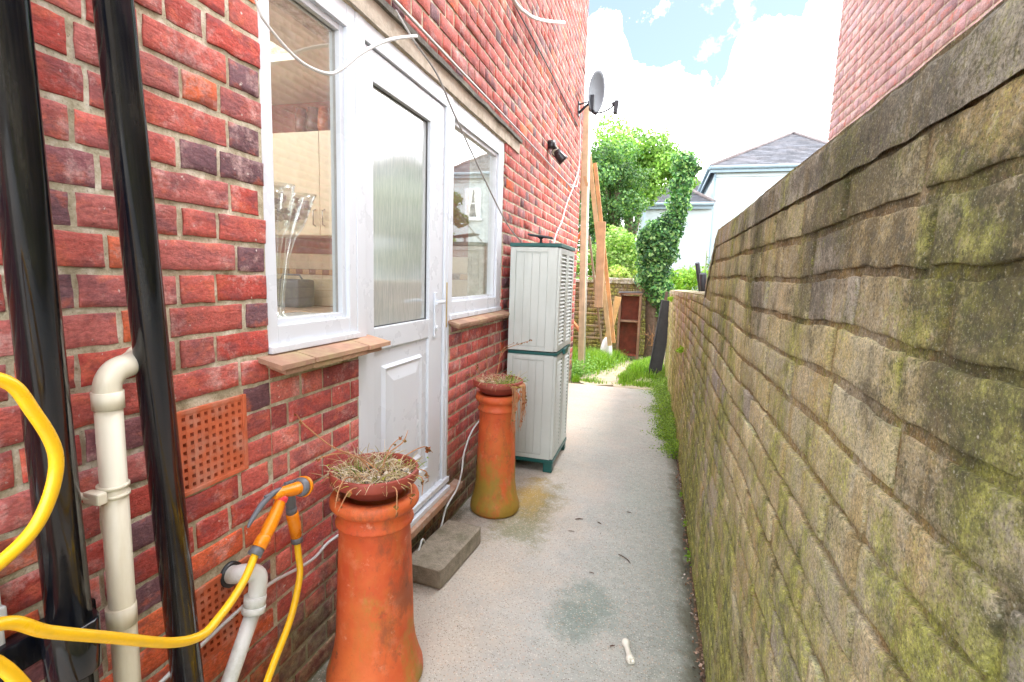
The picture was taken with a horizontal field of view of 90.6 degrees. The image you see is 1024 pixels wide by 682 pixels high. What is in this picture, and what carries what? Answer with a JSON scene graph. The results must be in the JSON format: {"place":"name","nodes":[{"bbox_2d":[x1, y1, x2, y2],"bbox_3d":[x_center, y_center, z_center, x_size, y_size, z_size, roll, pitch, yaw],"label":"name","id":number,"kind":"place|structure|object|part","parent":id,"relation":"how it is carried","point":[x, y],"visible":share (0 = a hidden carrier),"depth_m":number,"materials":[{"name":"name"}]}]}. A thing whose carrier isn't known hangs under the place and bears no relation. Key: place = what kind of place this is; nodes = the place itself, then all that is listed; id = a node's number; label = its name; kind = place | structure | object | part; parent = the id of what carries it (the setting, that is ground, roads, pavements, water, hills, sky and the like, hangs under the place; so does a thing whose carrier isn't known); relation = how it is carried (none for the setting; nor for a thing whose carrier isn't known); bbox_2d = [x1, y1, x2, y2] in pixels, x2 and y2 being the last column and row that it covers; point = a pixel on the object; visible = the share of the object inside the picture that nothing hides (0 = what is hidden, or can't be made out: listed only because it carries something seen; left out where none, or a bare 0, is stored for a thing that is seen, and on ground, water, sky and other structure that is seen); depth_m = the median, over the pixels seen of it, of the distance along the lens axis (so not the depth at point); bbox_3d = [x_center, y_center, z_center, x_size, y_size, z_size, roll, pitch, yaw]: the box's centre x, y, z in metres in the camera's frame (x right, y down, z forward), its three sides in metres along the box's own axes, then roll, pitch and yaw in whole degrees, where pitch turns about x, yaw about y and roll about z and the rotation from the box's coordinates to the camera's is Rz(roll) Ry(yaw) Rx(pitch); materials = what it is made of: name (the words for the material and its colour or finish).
{"place":"outdoors","nodes":[
{"label":"outdoors","id":0,"kind":"place"},
{"bbox_2d":[309,383,701,681],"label":"path","id":1,"kind":"structure","parent":0,"point":[503,560],"depth_m":2.44,"materials":[{"name":"concrete"}]},
{"bbox_2d":[92,0,203,681],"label":"downpipe","id":2,"kind":"object","parent":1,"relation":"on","point":[116,32],"depth_m":1.00,"materials":[{"name":"black paint"}]},
{"bbox_2d":[326,483,422,681],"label":"chimney pot","id":3,"kind":"object","parent":1,"relation":"on","point":[376,640],"visible":0.77,"depth_m":1.65,"materials":[{"name":"orange ceramic"}]},
{"bbox_2d":[329,452,418,501],"bbox_3d":[-0.463,0.465,1.712,0.293,0.084,0.293,4,8,16],"label":"plant bowl","id":4,"kind":"object","parent":3,"relation":"on","point":[374,492],"visible":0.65,"depth_m":1.61,"materials":[{"name":"ceramic"}]},
{"bbox_2d":[294,413,432,517],"bbox_3d":[-0.480,0.362,1.689,0.376,0.326,0.471,4,8,16],"label":"dried plant","id":5,"kind":"object","parent":4,"relation":"in","point":[373,471],"visible":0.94,"depth_m":1.69,"materials":[{"name":"beige plant"}]},
{"bbox_2d":[412,520,480,588],"bbox_3d":[-0.336,1.051,2.536,0.202,0.099,0.451,5,8,21],"label":"concrete block","id":6,"kind":"object","parent":1,"relation":"on","point":[444,552],"depth_m":2.45,"materials":[{"name":"grey concrete"}]},
{"bbox_2d":[470,391,519,518],"bbox_3d":[-0.096,0.672,3.080,0.304,0.728,0.304,4,8,16],"label":"chimney pot","id":7,"kind":"object","parent":1,"relation":"on","point":[494,495],"visible":0.83,"depth_m":2.98,"materials":[{"name":"ceramic"}]},
{"bbox_2d":[473,374,522,395],"bbox_3d":[-0.083,0.268,3.028,0.299,0.084,0.299,4,8,16],"label":"plant bowl","id":8,"kind":"object","parent":7,"relation":"on","point":[503,389],"visible":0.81,"depth_m":2.92,"materials":[{"name":"ceramic"}]},
{"bbox_2d":[466,339,531,432],"bbox_3d":[-0.079,0.244,3.016,0.381,0.541,0.369,2,7,2],"label":"dried plant","id":9,"kind":"object","parent":8,"relation":"in","point":[507,380],"visible":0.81,"depth_m":2.96,"materials":[{"name":"beige plant"}]},
{"bbox_2d":[507,243,574,472],"bbox_3d":[0.229,0.102,3.927,0.388,1.658,0.599,4,8,16],"label":"storage cabinet","id":10,"kind":"object","parent":1,"relation":"on","point":[541,293],"visible":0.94,"depth_m":3.65,"materials":[{"name":"grey plastic"}]},
{"bbox_2d":[528,233,553,242],"bbox_3d":[0.206,-0.733,3.635,0.177,0.068,0.110,3,8,9],"label":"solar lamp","id":11,"kind":"object","parent":10,"relation":"on","point":[540,237],"visible":0.77,"depth_m":3.59,"materials":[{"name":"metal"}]},
{"bbox_3d":[0.335,0.474,3.789,0.022,0.761,0.289,4,8,16],"label":"cabinet door","id":12,"kind":"part","parent":10,"relation":"part of","materials":[{"name":"grey plastic"}]},
{"bbox_3d":[0.359,-0.299,3.688,0.022,0.728,0.289,4,8,16],"label":"cabinet door","id":13,"kind":"part","parent":10,"relation":"part of","materials":[{"name":"grey plastic"}]},
{"bbox_3d":[0.416,0.440,4.070,0.022,0.761,0.289,4,8,16],"label":"cabinet door","id":14,"kind":"part","parent":10,"relation":"part of","materials":[{"name":"grey plastic"}]},
{"bbox_3d":[0.440,-0.333,3.969,0.022,0.728,0.289,4,8,16],"label":"cabinet door","id":15,"kind":"part","parent":10,"relation":"part of","materials":[{"name":"grey plastic"}]},
{"bbox_2d":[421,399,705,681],"bbox_3d":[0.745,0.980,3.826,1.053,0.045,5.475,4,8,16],"label":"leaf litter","id":16,"kind":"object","parent":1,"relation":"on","point":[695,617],"visible":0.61,"depth_m":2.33,"materials":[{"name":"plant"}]},
{"bbox_2d":[622,638,634,663],"bbox_3d":[0.446,1.192,1.945,0.033,0.034,0.115,2,7,1],"label":"dog bone","id":17,"kind":"object","parent":1,"relation":"on","point":[630,658],"visible":1,"depth_m":1.93},
{"bbox_2d":[638,361,690,565],"bbox_3d":[1.448,0.695,5.497,0.557,0.187,6.076,4,8,15],"label":"ground cover","id":18,"kind":"object","parent":1,"relation":"on","point":[667,422],"visible":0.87,"depth_m":5.13,"materials":[{"name":"green plant"}]},
{"bbox_2d":[648,299,668,373],"bbox_3d":[2.218,-0.045,7.574,0.352,1.155,0.155,-3,9,-34],"label":"black panel","id":19,"kind":"object","parent":18,"relation":"on","point":[658,349],"visible":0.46,"depth_m":7.57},
{"bbox_2d":[579,370,619,385],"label":"paving","id":20,"kind":"structure","parent":0,"point":[609,378],"depth_m":7.31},
{"bbox_2d":[584,114,590,373],"bbox_3d":[1.095,-1.360,7.379,0.121,3.721,0.022,4,8,16],"label":"pole","id":21,"kind":"object","parent":20,"relation":"on","point":[587,238],"visible":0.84,"depth_m":7.35,"materials":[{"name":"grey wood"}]},
{"bbox_2d":[604,360,631,372],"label":"paving","id":22,"kind":"structure","parent":0,"point":[621,368],"depth_m":8.19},
{"bbox_2d":[613,377,654,389],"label":"paving","id":23,"kind":"structure","parent":0,"point":[628,386],"depth_m":6.79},
{"bbox_2d":[571,351,704,681],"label":"ground","id":24,"kind":"structure","parent":0,"point":[695,603],"depth_m":2.37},
{"bbox_2d":[0,0,588,681],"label":"brick house","id":25,"kind":"structure","parent":24,"relation":"on","point":[396,330],"depth_m":1.66,"materials":[{"name":"red brick"}]},
{"bbox_2d":[0,596,6,645],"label":"cable conduit","id":26,"kind":"object","parent":25,"relation":"attached to","point":[3,610],"visible":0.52,"depth_m":0.88,"materials":[{"name":"white plastic"}]},
{"bbox_2d":[0,0,102,681],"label":"downpipe","id":27,"kind":"object","parent":25,"relation":"attached to","point":[29,256],"visible":0.77,"depth_m":0.83,"materials":[{"name":"black paint"}]},
{"bbox_2d":[81,347,141,681],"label":"waste pipe","id":28,"kind":"object","parent":25,"relation":"attached to","point":[109,494],"visible":0.84,"depth_m":0.99,"materials":[{"name":"beige plastic"}]},
{"bbox_2d":[220,560,267,681],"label":"waste outlet","id":29,"kind":"object","parent":25,"relation":"attached to","point":[253,608],"visible":0.8,"depth_m":1.35,"materials":[{"name":"white plastic"}]},
{"bbox_2d":[274,184,295,315],"bbox_3d":[-0.769,-0.294,1.674,0.090,0.440,0.127,4,8,16],"label":"tall glass","id":30,"kind":"object","parent":25,"relation":"on","point":[280,212],"visible":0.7,"depth_m":1.66,"materials":[{"name":"glass"}]},
{"bbox_2d":[282,479,302,544],"bbox_3d":[-0.689,0.517,1.554,0.096,0.209,0.059,6,8,28],"label":"hose connector","id":31,"kind":"object","parent":25,"relation":"attached to","point":[293,522],"visible":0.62,"depth_m":1.53,"materials":[{"name":"orange plastic"}]},
{"bbox_2d":[0,372,302,681],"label":"garden hose","id":32,"kind":"object","parent":31,"relation":"attached to","point":[17,390],"visible":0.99,"depth_m":0.80,"materials":[{"name":"yellow rubber"}]},
{"bbox_2d":[247,476,313,557],"bbox_3d":[-0.645,0.483,1.406,0.061,0.162,0.230,4,8,16],"label":"spray gun","id":33,"kind":"object","parent":32,"relation":"attached to","point":[301,486],"visible":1,"depth_m":1.37,"materials":[{"name":"orange plastic"}]},
{"bbox_2d":[159,534,425,681],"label":"cable","id":34,"kind":"object","parent":25,"relation":"attached to","point":[212,634],"visible":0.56,"depth_m":1.52,"materials":[{"name":"white plastic"}]},
{"bbox_2d":[277,274,314,306],"bbox_3d":[-2.043,-0.472,4.706,0.330,0.301,0.240,4,8,16],"label":"bread bin","id":35,"kind":"object","parent":25,"relation":"on","point":[296,292],"visible":0.87,"depth_m":4.60,"materials":[{"name":"grey plastic"}]},
{"bbox_2d":[280,193,316,315],"bbox_3d":[-0.751,-0.295,1.738,0.090,0.425,0.211,4,8,16],"label":"tall glass","id":36,"kind":"object","parent":25,"relation":"on","point":[299,211],"visible":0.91,"depth_m":1.74,"materials":[{"name":"glass"}]},
{"bbox_2d":[272,130,331,237],"bbox_3d":[-1.853,-1.389,4.568,2.150,0.880,0.356,4,8,16],"label":"wall cupboard","id":37,"kind":"object","parent":25,"relation":"attached to","point":[302,161],"depth_m":4.40,"materials":[{"name":"beige laminate"}]},
{"bbox_2d":[272,131,320,234],"bbox_3d":[-1.967,-1.377,4.445,0.630,0.870,0.055,4,8,16],"label":"cupboard door","id":38,"kind":"structure","parent":37,"relation":"in","point":[295,154],"depth_m":4.42,"materials":[{"name":"beige laminate"}]},
{"bbox_2d":[294,107,306,131],"bbox_3d":[-1.847,-1.924,4.442,0.116,0.207,0.116,4,8,16],"label":"storage jar","id":39,"kind":"object","parent":37,"relation":"on","point":[300,120],"visible":0.7,"depth_m":4.40,"materials":[{"name":"ceramic"}]},
{"bbox_2d":[306,107,317,131],"bbox_3d":[-1.732,-1.916,4.409,0.116,0.207,0.116,4,8,16],"label":"storage jar","id":40,"kind":"object","parent":37,"relation":"on","point":[311,118],"visible":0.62,"depth_m":4.36,"materials":[{"name":"ceramic"}]},
{"bbox_2d":[317,106,329,130],"bbox_3d":[-1.626,-1.909,4.380,0.110,0.207,0.110,4,8,16],"label":"storage jar","id":41,"kind":"object","parent":37,"relation":"on","point":[323,121],"visible":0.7,"depth_m":4.34,"materials":[{"name":"ceramic"}]},
{"bbox_2d":[319,130,331,234],"bbox_3d":[-1.446,-1.342,4.298,0.445,0.870,0.055,4,8,16],"label":"cupboard door","id":42,"kind":"structure","parent":37,"relation":"in","point":[324,136],"depth_m":4.35,"materials":[{"name":"beige laminate"}]},
{"bbox_2d":[257,0,359,353],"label":"window","id":43,"kind":"structure","parent":25,"relation":"in","point":[287,333],"depth_m":1.75,"materials":[{"name":"white plastic"}]},
{"bbox_2d":[254,0,417,75],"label":"cable","id":44,"kind":"object","parent":25,"relation":"attached to","point":[354,57],"visible":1,"depth_m":1.51,"materials":[{"name":"white plastic"}]},
{"bbox_2d":[354,11,462,539],"bbox_3d":[-0.459,-0.150,2.378,0.134,2.150,1.000,4,8,16],"label":"door","id":45,"kind":"structure","parent":25,"relation":"in","point":[404,119],"depth_m":2.28,"materials":[{"name":"white plastic"}]},
{"bbox_2d":[396,10,521,242],"bbox_3d":[-0.158,-1.005,2.814,0.087,0.788,1.685,4,8,19],"label":"cable","id":46,"kind":"object","parent":25,"relation":"attached to","point":[417,45],"visible":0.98,"depth_m":2.38,"materials":[{"name":"plastic"}]},
{"bbox_2d":[440,421,478,526],"bbox_3d":[-0.276,0.761,3.080,0.046,0.471,1.052,4,8,13],"label":"cable","id":47,"kind":"object","parent":25,"relation":"attached to","point":[452,496],"visible":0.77,"depth_m":2.98,"materials":[{"name":"white plastic"}]},
{"bbox_2d":[450,99,503,319],"bbox_3d":[-0.225,-0.744,3.145,0.081,1.157,0.926,4,8,16],"label":"window","id":48,"kind":"structure","parent":25,"relation":"in","point":[474,131],"depth_m":3.37,"materials":[{"name":"white plastic"}]},
{"bbox_2d":[392,0,574,187],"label":"cable","id":49,"kind":"object","parent":25,"relation":"attached to","point":[409,16],"visible":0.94,"depth_m":2.67,"materials":[{"name":"white plastic"}]},
{"bbox_2d":[511,0,565,23],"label":"cable","id":50,"kind":"object","parent":25,"relation":"attached to","point":[522,10],"visible":1,"depth_m":3.60,"materials":[{"name":"white plastic"}]},
{"bbox_2d":[512,2,577,126],"bbox_3d":[0.122,-2.342,3.821,0.012,0.036,4.900,4,8,16],"label":"cable","id":51,"kind":"object","parent":25,"relation":"attached to","point":[543,59],"visible":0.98,"depth_m":4.32,"materials":[{"name":"white plastic"}]},
{"bbox_2d":[548,140,567,164],"bbox_3d":[0.428,-1.773,4.772,0.205,0.230,0.109,3,7,8],"label":"security light","id":52,"kind":"object","parent":25,"relation":"attached to","point":[560,156],"visible":0.99,"depth_m":4.73,"materials":[{"name":"black plastic"}]},
{"bbox_2d":[569,136,580,186],"bbox_3d":[0.766,-2.248,6.080,0.017,0.806,0.546,4,8,17],"label":"cable","id":53,"kind":"object","parent":25,"relation":"attached to","point":[578,172],"visible":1,"depth_m":6.32,"materials":[{"name":"white plastic"}]},
{"bbox_2d":[578,70,618,116],"bbox_3d":[1.037,-2.975,6.071,0.416,0.542,0.378,0,8,-15],"label":"satellite dish","id":54,"kind":"object","parent":25,"relation":"attached to","point":[596,93],"visible":1,"depth_m":6.14,"materials":[{"name":"grey metal"}]},
{"bbox_2d":[553,113,582,242],"bbox_3d":[0.596,-1.206,5.678,0.037,3.022,1.657,4,8,16],"label":"cable","id":55,"kind":"object","parent":54,"relation":"hanging from","point":[574,182],"visible":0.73,"depth_m":6.08,"materials":[{"name":"white plastic"}]},
{"bbox_2d":[573,236,601,343],"bbox_3d":[1.256,-0.792,8.947,0.869,2.206,0.110,4,8,16],"label":"fence","id":56,"kind":"object","parent":24,"relation":"on","point":[593,277],"visible":0.4,"depth_m":8.88,"materials":[{"name":"brown wood"}]},
{"bbox_2d":[600,337,612,353],"bbox_3d":[1.628,0.151,8.725,0.221,0.450,0.220,4,8,16],"label":"plastic sack","id":57,"kind":"object","parent":24,"relation":"on","point":[605,346],"visible":0.38,"depth_m":8.64,"materials":[{"name":"white plastic"}]},
{"bbox_2d":[576,224,639,279],"bbox_3d":[1.945,-1.160,10.812,2.391,2.695,1.556,5,8,26],"label":"elder shrub","id":58,"kind":"object","parent":24,"relation":"on","point":[620,244],"visible":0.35,"depth_m":10.34,"materials":[{"name":"green plant"}]},
{"bbox_2d":[573,278,645,356],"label":"brick wall","id":59,"kind":"structure","parent":24,"relation":"on","point":[617,285],"depth_m":9.71,"materials":[{"name":"brick"}]},
{"bbox_2d":[577,138,653,270],"bbox_3d":[2.625,-2.969,14.653,2.437,5.376,2.894,0,8,-14],"label":"dense tree","id":60,"kind":"object","parent":24,"relation":"on","point":[617,207],"visible":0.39,"depth_m":13.88,"materials":[{"name":"green plant"}]},
{"bbox_2d":[571,344,662,387],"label":"grass","id":61,"kind":"structure","parent":24,"relation":"on","point":[632,373],"depth_m":7.76,"materials":[{"name":"green plant"}]},
{"bbox_2d":[574,106,589,370],"bbox_3d":[0.917,-1.447,7.577,0.539,3.872,0.171,5,8,25],"label":"timber post","id":62,"kind":"object","parent":61,"relation":"on","point":[582,237],"visible":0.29,"depth_m":7.43,"materials":[{"name":"brown wood"}]},
{"bbox_2d":[590,153,611,345],"bbox_3d":[1.429,-1.428,8.254,0.664,3.064,0.071,-1,8,-23],"label":"plank","id":63,"kind":"object","parent":61,"relation":"on","point":[595,217],"visible":0.6,"depth_m":8.16,"materials":[{"name":"brown wood"}]},
{"bbox_2d":[594,222,605,307],"bbox_3d":[1.424,-1.228,8.191,0.150,1.372,0.050,4,8,16],"label":"plank","id":64,"kind":"object","parent":63,"relation":"attached to","point":[600,257],"visible":1,"depth_m":8.16,"materials":[{"name":"brown wood"}]},
{"bbox_2d":[593,163,615,342],"bbox_3d":[1.515,-1.388,8.281,0.622,2.882,0.065,-2,8,-24],"label":"plank","id":65,"kind":"object","parent":63,"relation":"attached to","point":[596,178],"visible":0.9,"depth_m":8.30,"materials":[{"name":"brown wood"}]},
{"bbox_2d":[604,296,620,337],"bbox_3d":[1.708,-0.324,8.679,0.280,0.890,0.042,5,8,22],"label":"plank","id":66,"kind":"object","parent":61,"relation":"on","point":[616,304],"visible":0.48,"depth_m":8.61,"materials":[{"name":"brown wood"}]},
{"bbox_2d":[595,264,643,280],"bbox_3d":[2.247,-0.607,10.076,1.332,1.806,0.712,4,8,16],"label":"bramble bush","id":67,"kind":"object","parent":24,"relation":"on","point":[623,271],"visible":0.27,"depth_m":9.86,"materials":[{"name":"green plant"}]},
{"bbox_2d":[616,293,642,358],"bbox_3d":[2.128,-0.281,9.202,0.410,1.175,0.320,4,8,16],"label":"old cupboard","id":68,"kind":"object","parent":24,"relation":"on","point":[628,328],"visible":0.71,"depth_m":9.29,"materials":[{"name":"red paint"}]},
{"bbox_2d":[580,113,700,246],"bbox_3d":[3.141,-3.926,16.390,4.877,6.864,4.003,-2,8,-26],"label":"broadleaf tree","id":69,"kind":"object","parent":24,"relation":"on","point":[657,157],"visible":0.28,"depth_m":15.49,"materials":[{"name":"green plant"}]},
{"bbox_2d":[664,291,668,300],"bbox_3d":[2.328,-0.148,7.981,0.256,1.268,0.053,-3,9,-31],"label":"plank","id":70,"kind":"object","parent":24,"relation":"on","point":[666,295],"visible":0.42,"depth_m":7.94,"materials":[{"name":"brown wood"}]},
{"bbox_2d":[633,148,702,359],"bbox_3d":[2.655,-1.453,8.898,1.114,3.718,0.673,4,8,16],"label":"ivy tree","id":71,"kind":"object","parent":24,"relation":"on","point":[657,243],"visible":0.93,"depth_m":8.75,"materials":[{"name":"green plant"}]},
{"bbox_2d":[636,184,715,289],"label":"white annexe","id":72,"kind":"structure","parent":24,"relation":"on","point":[694,244],"depth_m":19.52,"materials":[{"name":"white paint"}]},
{"bbox_2d":[668,265,707,290],"bbox_3d":[3.719,-0.684,10.800,1.451,1.864,1.049,4,8,16],"label":"hedge bush","id":73,"kind":"object","parent":24,"relation":"on","point":[685,279],"visible":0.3,"depth_m":10.57,"materials":[{"name":"green plant"}]},
{"bbox_2d":[664,0,1023,681],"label":"garden wall","id":74,"kind":"structure","parent":24,"relation":"on","point":[844,373],"depth_m":0.61,"materials":[{"name":"stone"},{"name":"mortar"},{"name":"moss"}]},
{"bbox_2d":[675,345,683,354],"bbox_3d":[1.377,0.073,4.161,0.073,0.087,0.099,4,8,16],"label":"fern","id":75,"kind":"object","parent":74,"relation":"attached to","point":[680,350],"depth_m":4.15,"materials":[{"name":"green plant"}]},
{"bbox_2d":[695,262,700,290],"bbox_3d":[1.813,-0.602,4.905,0.160,0.316,0.043,-5,10,-41],"label":"dark tube","id":76,"kind":"object","parent":74,"relation":"on","point":[698,268],"visible":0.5,"depth_m":4.86,"materials":[{"name":"metal"}]},
{"bbox_2d":[699,273,706,290],"bbox_3d":[1.806,-0.535,4.784,0.064,0.217,0.117,9,10,42],"label":"dark tube","id":77,"kind":"object","parent":74,"relation":"on","point":[702,277],"visible":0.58,"depth_m":4.75,"materials":[{"name":"metal"}]},
{"bbox_2d":[702,250,710,274],"bbox_3d":[1.862,-0.636,4.802,0.154,0.442,0.073,4,8,16],"label":"young sapling","id":78,"kind":"object","parent":74,"relation":"on","point":[706,263],"visible":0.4,"depth_m":4.77,"materials":[{"name":"green plant"}]},
{"bbox_2d":[694,178,702,193],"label":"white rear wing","id":79,"kind":"structure","parent":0,"point":[696,187],"depth_m":26.40,"materials":[{"name":"white paint"}]},
{"bbox_2d":[577,0,842,277],"label":"sky","id":80,"kind":"structure","parent":0,"point":[728,78],"materials":[{"name":"white"}]},
{"bbox_2d":[697,128,827,269],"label":"white house","id":81,"kind":"structure","parent":0,"point":[734,185],"depth_m":19.89,"materials":[{"name":"white paint"}]},
{"bbox_2d":[827,0,1001,142],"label":"neighbour brick house","id":82,"kind":"structure","parent":0,"point":[885,47],"depth_m":3.56,"materials":[{"name":"red brick"}]}
]}

